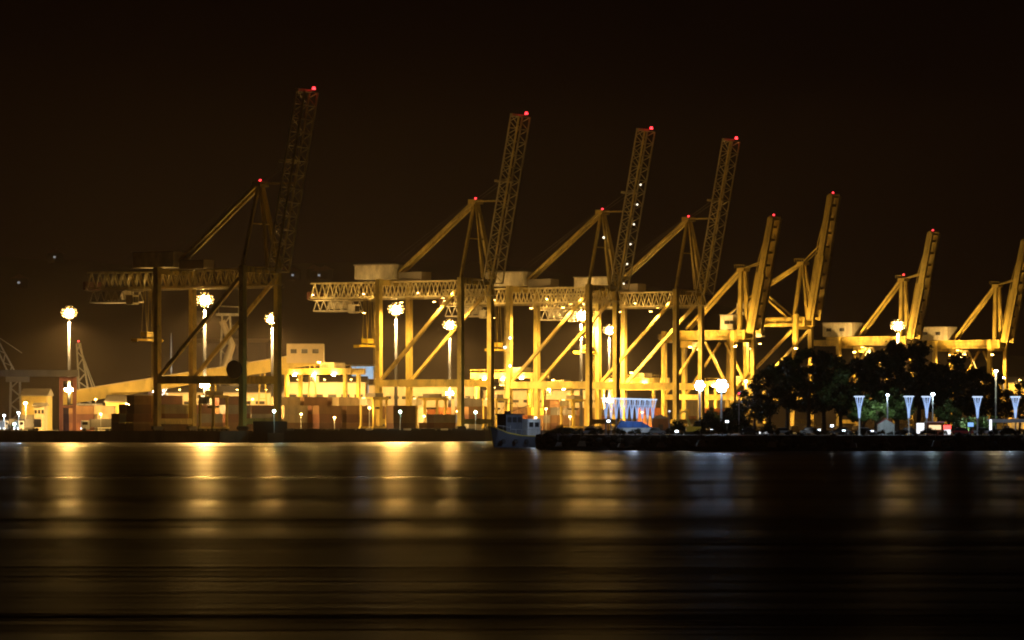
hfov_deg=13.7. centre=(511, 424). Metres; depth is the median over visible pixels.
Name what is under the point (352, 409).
shipping container
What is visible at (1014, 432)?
parked car
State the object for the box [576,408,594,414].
shipping container
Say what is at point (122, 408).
shipping container
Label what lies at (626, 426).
covered boat
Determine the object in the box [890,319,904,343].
light mast
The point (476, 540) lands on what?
water
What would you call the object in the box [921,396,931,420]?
funnel lamp
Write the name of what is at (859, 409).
funnel lamp
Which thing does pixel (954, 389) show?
broadleaf tree
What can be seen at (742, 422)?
bush
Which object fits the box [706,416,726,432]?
bush
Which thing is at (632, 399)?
funnel lamp
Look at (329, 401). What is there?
shipping container
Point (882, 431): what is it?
bush
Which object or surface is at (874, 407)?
broadleaf tree
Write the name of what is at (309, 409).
shipping container
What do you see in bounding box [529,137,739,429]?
container crane
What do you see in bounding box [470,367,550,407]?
yard gantry
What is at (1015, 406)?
funnel lamp
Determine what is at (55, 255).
hill house
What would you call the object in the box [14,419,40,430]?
parked truck
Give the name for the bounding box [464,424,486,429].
shipping container
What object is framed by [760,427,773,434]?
bush
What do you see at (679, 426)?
bush
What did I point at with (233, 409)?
shipping container
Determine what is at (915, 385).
broadleaf tree
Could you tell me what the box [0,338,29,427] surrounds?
harbour crane
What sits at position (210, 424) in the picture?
shipping container
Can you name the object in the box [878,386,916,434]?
broadleaf tree
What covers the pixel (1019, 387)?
broadleaf tree
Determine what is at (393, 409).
shipping container
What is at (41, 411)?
office block
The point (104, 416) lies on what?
shipping container
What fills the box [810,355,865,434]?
broadleaf tree
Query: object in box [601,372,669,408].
yard gantry
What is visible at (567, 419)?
shipping container
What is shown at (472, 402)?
shipping container
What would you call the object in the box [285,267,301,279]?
hill house
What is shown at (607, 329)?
light mast
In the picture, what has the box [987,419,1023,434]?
canopy
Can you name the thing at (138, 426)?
shipping container
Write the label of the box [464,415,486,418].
shipping container
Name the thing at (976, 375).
broadleaf tree
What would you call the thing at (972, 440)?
promenade
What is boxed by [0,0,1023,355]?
sky
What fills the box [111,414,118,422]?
shipping container
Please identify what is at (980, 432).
bush
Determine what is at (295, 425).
shipping container
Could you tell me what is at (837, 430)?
parked car
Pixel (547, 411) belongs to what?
shipping container
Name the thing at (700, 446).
dinghy
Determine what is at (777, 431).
bush
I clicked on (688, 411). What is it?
shipping container
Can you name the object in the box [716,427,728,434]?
bush
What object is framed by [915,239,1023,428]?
box girder crane
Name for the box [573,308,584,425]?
light mast
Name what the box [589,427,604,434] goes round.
bush
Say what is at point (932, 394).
street lamp
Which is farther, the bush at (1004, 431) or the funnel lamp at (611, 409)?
the funnel lamp at (611, 409)
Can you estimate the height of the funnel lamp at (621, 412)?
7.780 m
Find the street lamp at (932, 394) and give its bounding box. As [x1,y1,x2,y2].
[931,393,934,420]
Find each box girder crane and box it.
[657,214,781,429]
[725,192,840,429]
[814,229,939,428]
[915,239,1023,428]
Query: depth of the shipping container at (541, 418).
1434.03 m
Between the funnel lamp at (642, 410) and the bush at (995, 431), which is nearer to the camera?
the bush at (995, 431)
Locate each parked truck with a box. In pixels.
[0,419,17,430]
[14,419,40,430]
[81,419,110,430]
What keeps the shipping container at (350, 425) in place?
on the quay
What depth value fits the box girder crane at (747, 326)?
1444.78 m
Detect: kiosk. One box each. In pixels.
[652,414,668,433]
[924,421,944,434]
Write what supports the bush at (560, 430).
on the promenade
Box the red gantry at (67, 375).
[0,370,77,430]
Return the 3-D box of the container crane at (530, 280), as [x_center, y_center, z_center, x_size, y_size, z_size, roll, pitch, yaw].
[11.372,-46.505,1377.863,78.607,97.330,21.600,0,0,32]
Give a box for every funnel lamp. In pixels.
[601,397,610,434]
[607,398,615,434]
[612,398,620,424]
[618,398,625,420]
[623,398,630,433]
[628,398,636,433]
[633,398,641,420]
[640,399,646,433]
[644,399,651,424]
[649,399,657,417]
[854,396,864,434]
[903,396,913,434]
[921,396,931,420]
[972,396,982,434]
[1010,396,1020,430]
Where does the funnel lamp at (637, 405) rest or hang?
on the promenade
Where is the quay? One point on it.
(184, 437)
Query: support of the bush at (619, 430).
on the promenade
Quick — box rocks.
[535,432,1023,450]
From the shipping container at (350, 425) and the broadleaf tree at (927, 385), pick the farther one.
the shipping container at (350, 425)
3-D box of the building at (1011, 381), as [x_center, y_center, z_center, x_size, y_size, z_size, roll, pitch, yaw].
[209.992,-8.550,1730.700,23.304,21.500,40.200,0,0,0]
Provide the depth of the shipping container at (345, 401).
1302.85 m
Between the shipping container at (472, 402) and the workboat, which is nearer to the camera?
the workboat
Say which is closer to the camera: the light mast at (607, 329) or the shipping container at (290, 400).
the shipping container at (290, 400)
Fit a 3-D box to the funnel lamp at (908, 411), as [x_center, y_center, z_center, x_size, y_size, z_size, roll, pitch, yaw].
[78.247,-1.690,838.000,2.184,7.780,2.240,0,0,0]
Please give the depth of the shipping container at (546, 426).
1421.81 m
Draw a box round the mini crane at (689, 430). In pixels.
[677,410,702,434]
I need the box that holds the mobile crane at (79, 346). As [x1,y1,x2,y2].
[76,340,102,405]
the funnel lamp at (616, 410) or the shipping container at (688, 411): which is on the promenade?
the funnel lamp at (616, 410)
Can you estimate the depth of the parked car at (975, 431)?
855.23 m
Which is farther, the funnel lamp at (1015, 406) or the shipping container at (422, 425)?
the shipping container at (422, 425)
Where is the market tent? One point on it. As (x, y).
(886, 425)
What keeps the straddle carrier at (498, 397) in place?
on the quay
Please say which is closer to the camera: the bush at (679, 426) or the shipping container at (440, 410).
the bush at (679, 426)
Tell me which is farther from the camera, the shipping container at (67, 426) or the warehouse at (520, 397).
the warehouse at (520, 397)
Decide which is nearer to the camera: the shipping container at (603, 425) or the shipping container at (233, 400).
the shipping container at (233, 400)
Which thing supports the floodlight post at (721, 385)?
on the promenade
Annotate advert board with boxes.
[916,423,924,434]
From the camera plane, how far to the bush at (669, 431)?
836.19 m
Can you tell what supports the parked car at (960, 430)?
on the road
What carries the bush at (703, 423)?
on the promenade
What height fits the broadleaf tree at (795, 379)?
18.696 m
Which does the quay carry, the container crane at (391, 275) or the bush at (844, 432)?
the container crane at (391, 275)
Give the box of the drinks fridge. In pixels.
[943,425,950,434]
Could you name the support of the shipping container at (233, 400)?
on the shipping container
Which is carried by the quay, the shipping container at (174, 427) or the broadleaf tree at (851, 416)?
the shipping container at (174, 427)
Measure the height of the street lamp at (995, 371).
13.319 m
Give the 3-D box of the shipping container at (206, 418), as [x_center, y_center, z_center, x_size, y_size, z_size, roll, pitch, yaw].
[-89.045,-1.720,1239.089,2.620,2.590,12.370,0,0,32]
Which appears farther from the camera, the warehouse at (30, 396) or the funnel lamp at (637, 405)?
the warehouse at (30, 396)
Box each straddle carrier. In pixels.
[197,391,228,430]
[359,393,388,428]
[412,394,448,427]
[482,394,507,429]
[559,395,584,429]
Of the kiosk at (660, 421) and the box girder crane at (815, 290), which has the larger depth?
the box girder crane at (815, 290)
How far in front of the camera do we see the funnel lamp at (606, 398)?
891.82 m
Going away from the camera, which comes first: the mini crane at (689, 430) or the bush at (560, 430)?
the mini crane at (689, 430)
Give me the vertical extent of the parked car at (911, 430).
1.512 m
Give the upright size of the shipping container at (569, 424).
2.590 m
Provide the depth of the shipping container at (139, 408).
1212.93 m
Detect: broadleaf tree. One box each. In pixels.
[702,407,719,420]
[718,402,744,433]
[731,382,774,433]
[750,367,789,422]
[764,362,816,429]
[776,347,838,433]
[798,349,852,433]
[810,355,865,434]
[833,357,882,427]
[847,394,879,427]
[848,350,910,422]
[856,390,895,434]
[867,339,926,429]
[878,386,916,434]
[885,340,944,422]
[921,361,955,420]
[924,351,987,418]
[933,399,964,424]
[963,366,1001,422]
[975,374,1019,429]
[1003,380,1023,430]
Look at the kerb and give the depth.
1207.45 m
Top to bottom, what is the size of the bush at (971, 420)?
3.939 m
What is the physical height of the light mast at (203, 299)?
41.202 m
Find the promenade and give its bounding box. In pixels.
[536,432,1023,450]
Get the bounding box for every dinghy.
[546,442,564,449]
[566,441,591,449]
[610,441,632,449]
[684,441,719,450]
[919,429,954,450]
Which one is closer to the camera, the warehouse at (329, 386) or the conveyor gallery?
the conveyor gallery
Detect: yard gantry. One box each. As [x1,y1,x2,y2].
[282,362,365,396]
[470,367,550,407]
[527,380,579,406]
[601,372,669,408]
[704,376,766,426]
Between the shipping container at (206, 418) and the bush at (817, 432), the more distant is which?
the shipping container at (206, 418)
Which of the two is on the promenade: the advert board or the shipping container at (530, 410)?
the advert board
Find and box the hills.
[0,256,1023,427]
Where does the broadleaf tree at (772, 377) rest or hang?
on the promenade
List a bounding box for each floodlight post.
[693,381,706,420]
[715,380,727,433]
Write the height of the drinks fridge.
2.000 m
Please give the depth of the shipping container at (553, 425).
1420.67 m
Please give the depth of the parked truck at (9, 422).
1261.14 m
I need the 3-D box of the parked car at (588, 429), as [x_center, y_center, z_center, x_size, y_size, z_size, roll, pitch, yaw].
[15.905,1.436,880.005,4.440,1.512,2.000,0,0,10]
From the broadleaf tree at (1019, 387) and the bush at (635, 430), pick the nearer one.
the bush at (635, 430)
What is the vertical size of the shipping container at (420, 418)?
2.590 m
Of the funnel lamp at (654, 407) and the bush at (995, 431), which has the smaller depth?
the bush at (995, 431)
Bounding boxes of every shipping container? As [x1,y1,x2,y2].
[63,405,93,413]
[63,414,94,422]
[63,423,94,430]
[94,406,114,413]
[95,414,110,418]
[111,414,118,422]
[111,423,118,430]
[119,404,131,413]
[119,414,125,422]
[119,423,125,430]
[126,414,152,422]
[126,423,152,430]
[127,395,150,404]
[127,404,150,413]
[161,396,182,404]
[161,405,188,413]
[161,414,188,418]
[161,424,188,430]
[197,405,211,413]
[197,414,222,422]
[197,423,221,430]
[215,396,238,404]
[219,405,250,413]
[222,423,250,430]
[223,414,250,422]
[251,405,273,413]
[251,414,273,417]
[270,397,299,405]
[282,405,307,413]
[282,414,307,422]
[287,423,307,428]
[300,397,326,405]
[308,406,311,413]
[308,414,311,422]
[312,406,341,413]
[312,414,341,422]
[312,423,341,428]
[327,397,331,405]
[332,397,359,405]
[342,406,368,413]
[342,414,368,422]
[342,423,368,428]
[386,405,415,413]
[386,414,415,422]
[386,423,415,428]
[418,408,426,414]
[418,415,426,422]
[419,423,426,427]
[427,409,433,413]
[427,414,455,422]
[427,423,455,427]
[434,407,450,413]
[454,398,481,406]
[464,407,486,414]
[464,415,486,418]
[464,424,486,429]
[513,407,527,414]
[528,407,543,414]
[532,415,542,422]
[543,415,549,422]
[543,423,550,429]
[544,400,568,406]
[544,407,549,414]
[550,407,575,414]
[550,415,557,422]
[551,423,556,429]
[557,423,578,426]
[558,415,578,422]
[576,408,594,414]
[583,415,607,422]
[583,423,607,429]
[638,408,660,414]
[638,415,644,422]
[645,415,668,422]
[679,409,689,415]
[704,408,724,415]
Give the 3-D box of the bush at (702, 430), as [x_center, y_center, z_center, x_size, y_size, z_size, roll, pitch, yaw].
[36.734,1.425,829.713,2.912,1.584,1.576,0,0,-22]
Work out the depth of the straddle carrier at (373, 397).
1287.91 m
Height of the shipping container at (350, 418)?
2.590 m
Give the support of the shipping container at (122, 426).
on the quay
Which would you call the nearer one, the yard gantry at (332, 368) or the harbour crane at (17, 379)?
the yard gantry at (332, 368)
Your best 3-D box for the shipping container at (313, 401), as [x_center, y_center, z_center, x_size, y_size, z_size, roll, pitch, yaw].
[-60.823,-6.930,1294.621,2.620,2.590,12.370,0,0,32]
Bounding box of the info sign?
[968,423,973,434]
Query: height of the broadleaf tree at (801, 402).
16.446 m
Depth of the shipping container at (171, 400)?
1227.33 m
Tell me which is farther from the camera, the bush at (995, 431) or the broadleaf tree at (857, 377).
the broadleaf tree at (857, 377)
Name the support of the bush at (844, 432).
on the promenade
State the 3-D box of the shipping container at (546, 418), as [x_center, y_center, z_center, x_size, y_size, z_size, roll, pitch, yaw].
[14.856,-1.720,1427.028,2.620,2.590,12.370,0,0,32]
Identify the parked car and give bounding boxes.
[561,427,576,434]
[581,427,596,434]
[644,427,665,434]
[738,427,758,434]
[773,427,789,434]
[799,427,816,434]
[830,427,851,434]
[895,427,915,434]
[951,427,973,434]
[974,427,988,434]
[998,428,1020,434]
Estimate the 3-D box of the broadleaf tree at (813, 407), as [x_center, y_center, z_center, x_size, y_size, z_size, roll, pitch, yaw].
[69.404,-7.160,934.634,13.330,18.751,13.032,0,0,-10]
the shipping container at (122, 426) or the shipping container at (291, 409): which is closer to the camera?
the shipping container at (122, 426)
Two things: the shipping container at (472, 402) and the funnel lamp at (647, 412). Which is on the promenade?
the funnel lamp at (647, 412)
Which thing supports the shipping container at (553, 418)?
on the shipping container at (553, 425)
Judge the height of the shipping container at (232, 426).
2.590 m
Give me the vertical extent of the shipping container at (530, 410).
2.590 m
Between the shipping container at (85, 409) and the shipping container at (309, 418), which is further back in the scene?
the shipping container at (309, 418)
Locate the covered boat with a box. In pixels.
[615,421,651,434]
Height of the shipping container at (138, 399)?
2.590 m
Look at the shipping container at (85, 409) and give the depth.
1270.51 m
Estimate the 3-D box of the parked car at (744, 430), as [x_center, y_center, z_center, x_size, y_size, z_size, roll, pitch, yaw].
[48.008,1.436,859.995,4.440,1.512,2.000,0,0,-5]
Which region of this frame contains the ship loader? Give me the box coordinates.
[216,306,238,385]
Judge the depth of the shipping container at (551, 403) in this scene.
1422.66 m
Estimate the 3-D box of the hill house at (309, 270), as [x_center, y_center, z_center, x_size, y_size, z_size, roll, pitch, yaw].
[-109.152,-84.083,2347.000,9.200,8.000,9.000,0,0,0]
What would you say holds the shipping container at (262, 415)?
on the shipping container
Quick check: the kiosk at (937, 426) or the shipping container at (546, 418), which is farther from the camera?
the shipping container at (546, 418)
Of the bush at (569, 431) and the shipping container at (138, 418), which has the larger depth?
the shipping container at (138, 418)
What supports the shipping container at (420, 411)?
on the shipping container
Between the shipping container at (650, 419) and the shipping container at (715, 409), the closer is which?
the shipping container at (650, 419)
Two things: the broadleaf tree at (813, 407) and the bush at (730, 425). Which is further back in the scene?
the broadleaf tree at (813, 407)
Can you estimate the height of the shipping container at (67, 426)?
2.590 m
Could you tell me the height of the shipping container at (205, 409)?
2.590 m
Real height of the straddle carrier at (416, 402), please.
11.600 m
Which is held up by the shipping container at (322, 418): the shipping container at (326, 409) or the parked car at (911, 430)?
the shipping container at (326, 409)
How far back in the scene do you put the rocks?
823.18 m
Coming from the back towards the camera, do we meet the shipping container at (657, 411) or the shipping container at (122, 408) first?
the shipping container at (657, 411)
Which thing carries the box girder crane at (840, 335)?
on the crane rail
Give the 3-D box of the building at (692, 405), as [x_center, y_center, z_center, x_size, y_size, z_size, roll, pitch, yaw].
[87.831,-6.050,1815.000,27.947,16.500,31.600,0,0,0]
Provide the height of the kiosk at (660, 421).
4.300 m
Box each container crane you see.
[83,87,318,430]
[307,112,530,429]
[439,127,655,429]
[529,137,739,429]
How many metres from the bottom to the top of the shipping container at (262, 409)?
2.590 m
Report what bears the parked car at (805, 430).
on the road
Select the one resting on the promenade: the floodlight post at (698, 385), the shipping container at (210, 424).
the floodlight post at (698, 385)
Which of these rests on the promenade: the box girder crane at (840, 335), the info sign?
the info sign
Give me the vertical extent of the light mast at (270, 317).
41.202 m
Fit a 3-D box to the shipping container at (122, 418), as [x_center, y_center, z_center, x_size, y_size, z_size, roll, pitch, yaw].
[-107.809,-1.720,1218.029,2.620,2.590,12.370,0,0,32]
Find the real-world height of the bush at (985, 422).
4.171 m
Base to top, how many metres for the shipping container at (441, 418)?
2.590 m
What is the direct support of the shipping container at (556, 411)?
on the shipping container at (553, 418)
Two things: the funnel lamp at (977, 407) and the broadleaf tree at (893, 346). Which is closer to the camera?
the funnel lamp at (977, 407)
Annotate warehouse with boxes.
[19,388,53,429]
[104,395,126,413]
[166,386,283,404]
[289,376,368,405]
[368,379,480,413]
[482,385,594,425]
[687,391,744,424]
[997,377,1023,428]
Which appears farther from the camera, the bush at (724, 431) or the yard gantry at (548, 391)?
the yard gantry at (548, 391)
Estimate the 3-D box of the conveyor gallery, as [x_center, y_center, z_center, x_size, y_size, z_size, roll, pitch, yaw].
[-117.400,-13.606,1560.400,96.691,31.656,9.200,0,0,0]
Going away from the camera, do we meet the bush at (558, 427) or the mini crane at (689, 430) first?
the mini crane at (689, 430)
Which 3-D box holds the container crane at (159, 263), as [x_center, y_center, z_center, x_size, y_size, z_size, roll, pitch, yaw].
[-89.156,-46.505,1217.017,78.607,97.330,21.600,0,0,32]
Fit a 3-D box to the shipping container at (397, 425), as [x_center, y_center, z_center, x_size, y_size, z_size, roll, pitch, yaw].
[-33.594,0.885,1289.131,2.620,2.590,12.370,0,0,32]
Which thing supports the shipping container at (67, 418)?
on the shipping container at (67, 426)
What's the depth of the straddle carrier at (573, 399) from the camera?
1391.54 m
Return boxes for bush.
[554,424,563,433]
[555,428,563,434]
[565,428,572,433]
[576,428,582,433]
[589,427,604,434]
[614,427,625,434]
[628,428,641,434]
[664,427,674,434]
[669,419,687,434]
[693,414,715,434]
[693,427,705,434]
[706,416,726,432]
[706,428,714,434]
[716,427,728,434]
[722,418,737,434]
[734,414,752,430]
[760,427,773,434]
[762,421,775,433]
[773,428,779,434]
[811,428,822,434]
[839,430,847,434]
[859,428,867,434]
[877,429,884,434]
[920,427,933,434]
[951,419,968,434]
[959,416,976,434]
[975,416,996,433]
[977,428,986,434]
[988,429,998,434]
[1002,429,1012,434]
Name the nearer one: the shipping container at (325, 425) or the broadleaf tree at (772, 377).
the broadleaf tree at (772, 377)
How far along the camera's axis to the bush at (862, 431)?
824.09 m
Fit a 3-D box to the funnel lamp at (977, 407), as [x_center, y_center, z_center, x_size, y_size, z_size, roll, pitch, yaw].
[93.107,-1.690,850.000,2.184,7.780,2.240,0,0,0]
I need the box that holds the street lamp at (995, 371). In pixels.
[994,370,997,434]
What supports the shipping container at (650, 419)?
on the shipping container
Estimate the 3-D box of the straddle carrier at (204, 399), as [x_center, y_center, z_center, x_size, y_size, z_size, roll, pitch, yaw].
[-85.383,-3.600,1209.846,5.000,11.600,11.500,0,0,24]
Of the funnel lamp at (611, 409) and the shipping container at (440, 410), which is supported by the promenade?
the funnel lamp at (611, 409)
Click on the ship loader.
(228, 354)
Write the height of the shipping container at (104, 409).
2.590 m
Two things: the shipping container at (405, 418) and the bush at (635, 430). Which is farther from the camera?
the shipping container at (405, 418)
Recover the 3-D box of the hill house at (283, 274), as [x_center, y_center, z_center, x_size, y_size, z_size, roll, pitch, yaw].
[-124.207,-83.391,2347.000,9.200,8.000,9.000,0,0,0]
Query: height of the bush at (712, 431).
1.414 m
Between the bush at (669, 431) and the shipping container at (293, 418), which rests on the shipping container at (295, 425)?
the shipping container at (293, 418)
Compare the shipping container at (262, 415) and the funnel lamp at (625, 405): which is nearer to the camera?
the funnel lamp at (625, 405)
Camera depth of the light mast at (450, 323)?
1558.51 m
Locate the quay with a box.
[0,428,1023,442]
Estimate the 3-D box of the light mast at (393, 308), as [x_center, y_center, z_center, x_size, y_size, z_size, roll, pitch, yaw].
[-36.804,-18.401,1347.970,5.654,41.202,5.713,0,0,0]
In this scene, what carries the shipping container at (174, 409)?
on the shipping container at (174, 416)
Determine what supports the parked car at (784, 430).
on the road
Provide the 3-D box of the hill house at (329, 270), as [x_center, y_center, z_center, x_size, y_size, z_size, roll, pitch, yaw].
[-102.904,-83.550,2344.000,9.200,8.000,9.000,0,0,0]
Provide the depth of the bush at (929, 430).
827.02 m
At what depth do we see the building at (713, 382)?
1641.60 m
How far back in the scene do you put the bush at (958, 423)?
857.51 m
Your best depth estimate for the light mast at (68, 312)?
1389.34 m
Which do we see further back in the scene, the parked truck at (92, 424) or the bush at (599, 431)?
the parked truck at (92, 424)
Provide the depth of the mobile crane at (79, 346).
1619.00 m
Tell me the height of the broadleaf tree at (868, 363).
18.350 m
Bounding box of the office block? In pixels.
[32,403,49,430]
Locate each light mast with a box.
[61,305,77,404]
[197,291,213,404]
[264,311,273,396]
[387,301,404,405]
[442,318,456,406]
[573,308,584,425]
[602,323,611,415]
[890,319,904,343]
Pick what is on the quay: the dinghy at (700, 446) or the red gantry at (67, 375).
the red gantry at (67, 375)
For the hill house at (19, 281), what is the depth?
2316.00 m
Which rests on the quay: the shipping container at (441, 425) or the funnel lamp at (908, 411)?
the shipping container at (441, 425)
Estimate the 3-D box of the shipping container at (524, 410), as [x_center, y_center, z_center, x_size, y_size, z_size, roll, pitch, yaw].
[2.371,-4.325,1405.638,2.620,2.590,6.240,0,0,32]
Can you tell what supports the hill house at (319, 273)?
on the hills
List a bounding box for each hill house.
[11,274,27,288]
[47,249,63,262]
[282,266,288,279]
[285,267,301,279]
[306,265,317,278]
[311,267,326,279]
[321,265,332,277]
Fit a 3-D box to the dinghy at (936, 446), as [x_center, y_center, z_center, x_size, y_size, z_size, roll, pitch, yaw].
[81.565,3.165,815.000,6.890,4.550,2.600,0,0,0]
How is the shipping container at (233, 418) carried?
on the shipping container at (232, 426)
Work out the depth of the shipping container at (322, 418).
1289.32 m
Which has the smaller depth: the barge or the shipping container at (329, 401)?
the barge
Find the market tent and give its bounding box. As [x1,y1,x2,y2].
[877,418,893,434]
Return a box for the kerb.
[0,429,1023,431]
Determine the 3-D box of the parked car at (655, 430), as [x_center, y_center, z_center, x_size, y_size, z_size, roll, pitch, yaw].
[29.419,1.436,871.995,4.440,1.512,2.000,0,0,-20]
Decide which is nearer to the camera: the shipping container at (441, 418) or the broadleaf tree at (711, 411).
the broadleaf tree at (711, 411)
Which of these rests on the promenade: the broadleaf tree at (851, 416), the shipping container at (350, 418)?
the broadleaf tree at (851, 416)
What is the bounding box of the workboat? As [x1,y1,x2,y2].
[489,395,542,446]
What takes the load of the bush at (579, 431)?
on the promenade
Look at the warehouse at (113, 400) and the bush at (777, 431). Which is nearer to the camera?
the bush at (777, 431)
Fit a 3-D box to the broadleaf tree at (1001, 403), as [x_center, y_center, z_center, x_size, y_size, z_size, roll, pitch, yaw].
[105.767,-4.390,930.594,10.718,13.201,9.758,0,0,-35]
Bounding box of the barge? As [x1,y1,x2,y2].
[249,410,484,442]
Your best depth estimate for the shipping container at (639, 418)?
1459.62 m
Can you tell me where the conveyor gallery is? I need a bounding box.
[63,344,323,404]
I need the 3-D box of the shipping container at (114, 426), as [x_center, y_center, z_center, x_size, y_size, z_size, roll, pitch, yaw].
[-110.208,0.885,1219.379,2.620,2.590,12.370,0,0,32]
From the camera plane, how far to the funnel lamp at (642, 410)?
930.29 m
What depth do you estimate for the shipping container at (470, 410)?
1361.20 m
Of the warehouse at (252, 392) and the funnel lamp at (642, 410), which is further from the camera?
the warehouse at (252, 392)
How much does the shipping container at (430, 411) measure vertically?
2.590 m
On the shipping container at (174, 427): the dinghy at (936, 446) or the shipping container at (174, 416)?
the shipping container at (174, 416)
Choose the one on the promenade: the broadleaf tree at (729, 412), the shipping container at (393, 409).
the broadleaf tree at (729, 412)
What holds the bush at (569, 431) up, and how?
on the promenade
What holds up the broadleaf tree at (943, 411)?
on the promenade
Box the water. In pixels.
[0,441,1023,639]

